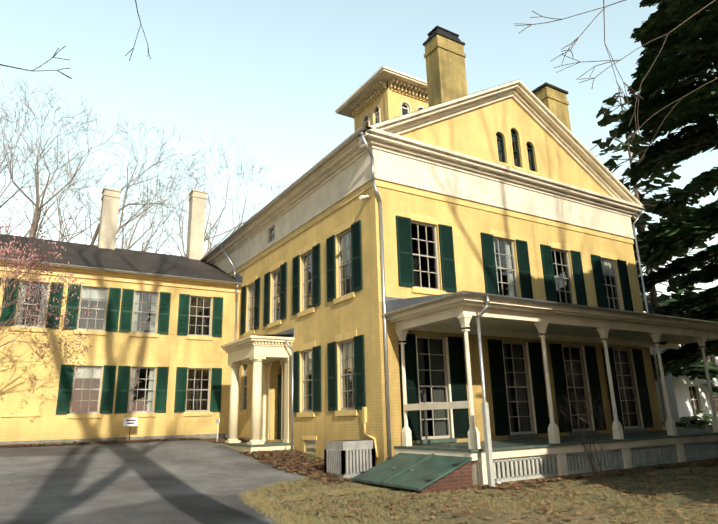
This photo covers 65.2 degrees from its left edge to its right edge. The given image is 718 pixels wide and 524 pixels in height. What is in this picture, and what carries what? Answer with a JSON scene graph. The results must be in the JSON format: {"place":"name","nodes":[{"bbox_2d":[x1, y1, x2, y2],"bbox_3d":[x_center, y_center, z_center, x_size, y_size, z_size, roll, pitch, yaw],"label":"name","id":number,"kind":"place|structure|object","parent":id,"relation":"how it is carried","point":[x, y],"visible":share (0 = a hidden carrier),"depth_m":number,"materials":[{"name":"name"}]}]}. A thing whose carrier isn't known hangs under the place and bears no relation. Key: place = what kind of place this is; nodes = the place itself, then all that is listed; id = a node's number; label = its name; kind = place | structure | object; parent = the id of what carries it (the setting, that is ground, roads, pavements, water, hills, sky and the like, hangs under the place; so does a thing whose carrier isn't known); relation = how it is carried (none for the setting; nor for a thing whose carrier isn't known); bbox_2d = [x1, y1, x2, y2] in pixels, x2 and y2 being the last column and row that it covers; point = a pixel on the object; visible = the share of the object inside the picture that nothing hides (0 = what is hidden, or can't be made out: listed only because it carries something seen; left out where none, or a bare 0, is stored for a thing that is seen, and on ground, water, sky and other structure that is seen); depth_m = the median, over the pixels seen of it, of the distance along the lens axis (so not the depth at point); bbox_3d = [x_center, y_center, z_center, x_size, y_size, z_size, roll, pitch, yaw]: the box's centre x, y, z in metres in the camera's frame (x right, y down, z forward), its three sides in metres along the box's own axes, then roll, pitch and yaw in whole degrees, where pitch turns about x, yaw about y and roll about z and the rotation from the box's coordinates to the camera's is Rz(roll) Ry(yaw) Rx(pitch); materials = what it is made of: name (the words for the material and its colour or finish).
{"place":"outdoors","nodes":[
{"label":"outdoors","id":0,"kind":"place"},
{"bbox_2d":[0,440,307,523],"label":"driveway asphalt","id":1,"kind":"structure","parent":0,"point":[183,482],"depth_m":12.55,"materials":[{"name":"grey asphalt"}]},
{"bbox_2d":[0,0,717,312],"label":"sky","id":2,"kind":"structure","parent":0,"point":[271,76],"materials":[{"name":"blue"}]},
{"bbox_2d":[8,425,717,523],"bbox_3d":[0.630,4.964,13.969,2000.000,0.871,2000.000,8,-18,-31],"label":"ground","id":3,"kind":"structure","parent":0,"point":[672,502],"depth_m":9.54,"materials":[{"name":"brown plant"}]},
{"bbox_2d":[0,220,94,385],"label":"flowering tree","id":4,"kind":"object","parent":3,"relation":"on","point":[15,273],"visible":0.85,"depth_m":17.80,"materials":[{"name":"pink plant"}]},
{"bbox_2d":[0,77,140,237],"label":"bare tree","id":5,"kind":"object","parent":3,"relation":"on","point":[27,233],"visible":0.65,"depth_m":49.86,"materials":[{"name":"brown plant"}]},
{"bbox_2d":[0,123,181,249],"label":"bare tree","id":6,"kind":"object","parent":3,"relation":"on","point":[66,234],"visible":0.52,"depth_m":48.02,"materials":[{"name":"brown plant"}]},
{"bbox_2d":[0,144,215,255],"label":"bare tree","id":7,"kind":"object","parent":3,"relation":"on","point":[147,242],"visible":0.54,"depth_m":51.84,"materials":[{"name":"brown plant"}]},
{"bbox_2d":[7,163,209,252],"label":"bare tree","id":8,"kind":"object","parent":3,"relation":"on","point":[100,212],"visible":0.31,"depth_m":56.72,"materials":[{"name":"brown plant"}]},
{"bbox_2d":[0,74,229,249],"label":"bare tree","id":9,"kind":"object","parent":3,"relation":"on","point":[36,217],"visible":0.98,"depth_m":33.53,"materials":[{"name":"brown plant"}]},
{"bbox_2d":[123,417,137,438],"bbox_3d":[-8.318,6.139,20.360,0.500,0.950,0.028,8,-18,-31],"label":"no parking sign","id":10,"kind":"object","parent":3,"relation":"on","point":[130,422],"visible":0.85,"depth_m":20.43,"materials":[{"name":"white metal"}]},
{"bbox_2d":[28,133,284,256],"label":"bare tree","id":11,"kind":"object","parent":3,"relation":"on","point":[234,228],"visible":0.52,"depth_m":43.30,"materials":[{"name":"brown plant"}]},
{"bbox_2d":[123,188,255,255],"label":"bare tree","id":12,"kind":"object","parent":3,"relation":"on","point":[166,232],"visible":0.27,"depth_m":53.45,"materials":[{"name":"brown plant"}]},
{"bbox_2d":[116,155,289,256],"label":"bare tree","id":13,"kind":"object","parent":3,"relation":"on","point":[182,236],"visible":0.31,"depth_m":50.64,"materials":[{"name":"brown plant"}]},
{"bbox_2d":[0,437,717,486],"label":"mulch beds","id":14,"kind":"object","parent":3,"relation":"on","point":[295,452],"visible":0.23,"depth_m":16.09,"materials":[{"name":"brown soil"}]},
{"bbox_2d":[324,440,375,478],"bbox_3d":[-0.236,4.916,14.014,0.960,0.874,0.960,8,-18,-31],"label":"enclosure","id":15,"kind":"object","parent":14,"relation":"on","point":[348,459],"visible":0.96,"depth_m":13.70,"materials":[{"name":"grey metal"}]},
{"bbox_2d":[1,435,717,523],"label":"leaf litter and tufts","id":16,"kind":"object","parent":3,"relation":"on","point":[269,509],"visible":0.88,"depth_m":10.16,"materials":[{"name":"brown plant"}]},
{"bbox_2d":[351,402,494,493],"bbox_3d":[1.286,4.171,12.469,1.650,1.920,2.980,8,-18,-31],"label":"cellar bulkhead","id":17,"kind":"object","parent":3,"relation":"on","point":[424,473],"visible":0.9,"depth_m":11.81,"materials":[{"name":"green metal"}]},
{"bbox_2d":[199,79,666,464],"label":"house","id":18,"kind":"structure","parent":3,"relation":"on","point":[516,188],"depth_m":18.05,"materials":[{"name":"yellow paint"}]},
{"bbox_2d":[0,187,242,445],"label":"house wing","id":19,"kind":"structure","parent":18,"relation":"attached to","point":[162,329],"depth_m":21.75,"materials":[{"name":"yellow paint"}]},
{"bbox_2d":[216,328,294,451],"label":"entrance portico","id":20,"kind":"structure","parent":18,"relation":"attached to","point":[259,352],"depth_m":18.99,"materials":[{"name":"white wood"}]},
{"bbox_2d":[335,66,428,130],"bbox_3d":[1.773,-5.762,26.496,4.220,4.730,4.220,8,-18,-31],"label":"cupola","id":21,"kind":"object","parent":18,"relation":"attached to","point":[382,93],"visible":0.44,"depth_m":25.50,"materials":[{"name":"yellow paint"}]},
{"bbox_2d":[423,26,570,130],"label":"chimneys","id":22,"kind":"object","parent":18,"relation":"attached to","point":[444,55],"visible":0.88,"depth_m":21.00,"materials":[{"name":"yellow paint"}]},
{"bbox_2d":[381,290,717,486],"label":"porch","id":23,"kind":"object","parent":18,"relation":"attached to","point":[478,314],"visible":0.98,"depth_m":14.54,"materials":[{"name":"white wood"}]},
{"bbox_2d":[555,390,629,479],"bbox_3d":[5.083,3.856,12.411,1.184,2.018,2.230,1,-16,-10],"label":"bare shrub","id":24,"kind":"object","parent":3,"relation":"on","point":[586,451],"visible":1,"depth_m":12.50,"materials":[{"name":"brown plant"}]},
{"bbox_2d":[589,88,717,428],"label":"evergreen tree","id":25,"kind":"object","parent":3,"relation":"on","point":[641,223],"visible":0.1,"depth_m":37.85,"materials":[{"name":"green plant"}]},
{"bbox_2d":[615,0,717,379],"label":"evergreen tree","id":26,"kind":"object","parent":3,"relation":"on","point":[687,56],"visible":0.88,"depth_m":25.20,"materials":[{"name":"green plant"}]},
{"bbox_2d":[641,295,717,425],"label":"neighbour house","id":27,"kind":"structure","parent":3,"relation":"on","point":[687,397],"depth_m":32.49,"materials":[{"name":"white wood"}]},
{"bbox_2d":[514,0,624,64],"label":"overhanging twigs","id":28,"kind":"object","parent":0,"point":[576,39],"visible":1,"depth_m":5.46,"materials":[{"name":"brown"}]},
{"bbox_2d":[554,0,715,136],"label":"overhanging twigs","id":29,"kind":"object","parent":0,"point":[624,57],"visible":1,"depth_m":5.96,"materials":[{"name":"brown"}]},
{"bbox_2d":[603,0,642,108],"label":"overhanging twigs","id":30,"kind":"object","parent":29,"relation":"attached to","point":[616,67],"visible":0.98,"depth_m":7.04,"materials":[{"name":"brown"}]},
{"bbox_2d":[628,78,717,164],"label":"overhanging twigs","id":31,"kind":"object","parent":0,"point":[634,133],"visible":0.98,"depth_m":6.82,"materials":[{"name":"brown"}]},
{"bbox_3d":[-3.801,-13.116,4.811,13.139,31.971,12.108,8,-18,-31],"label":"bare tree","id":32,"kind":"object","parent":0,"visible":0},
{"bbox_2d":[0,46,71,78],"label":"overhanging twigs","id":33,"kind":"object","parent":32,"relation":"attached to","point":[43,64],"visible":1,"depth_m":5.97,"materials":[{"name":"brown"}]},
{"bbox_2d":[125,0,150,60],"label":"overhanging twigs","id":34,"kind":"object","parent":32,"relation":"attached to","point":[137,35],"visible":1,"depth_m":6.92,"materials":[{"name":"brown"}]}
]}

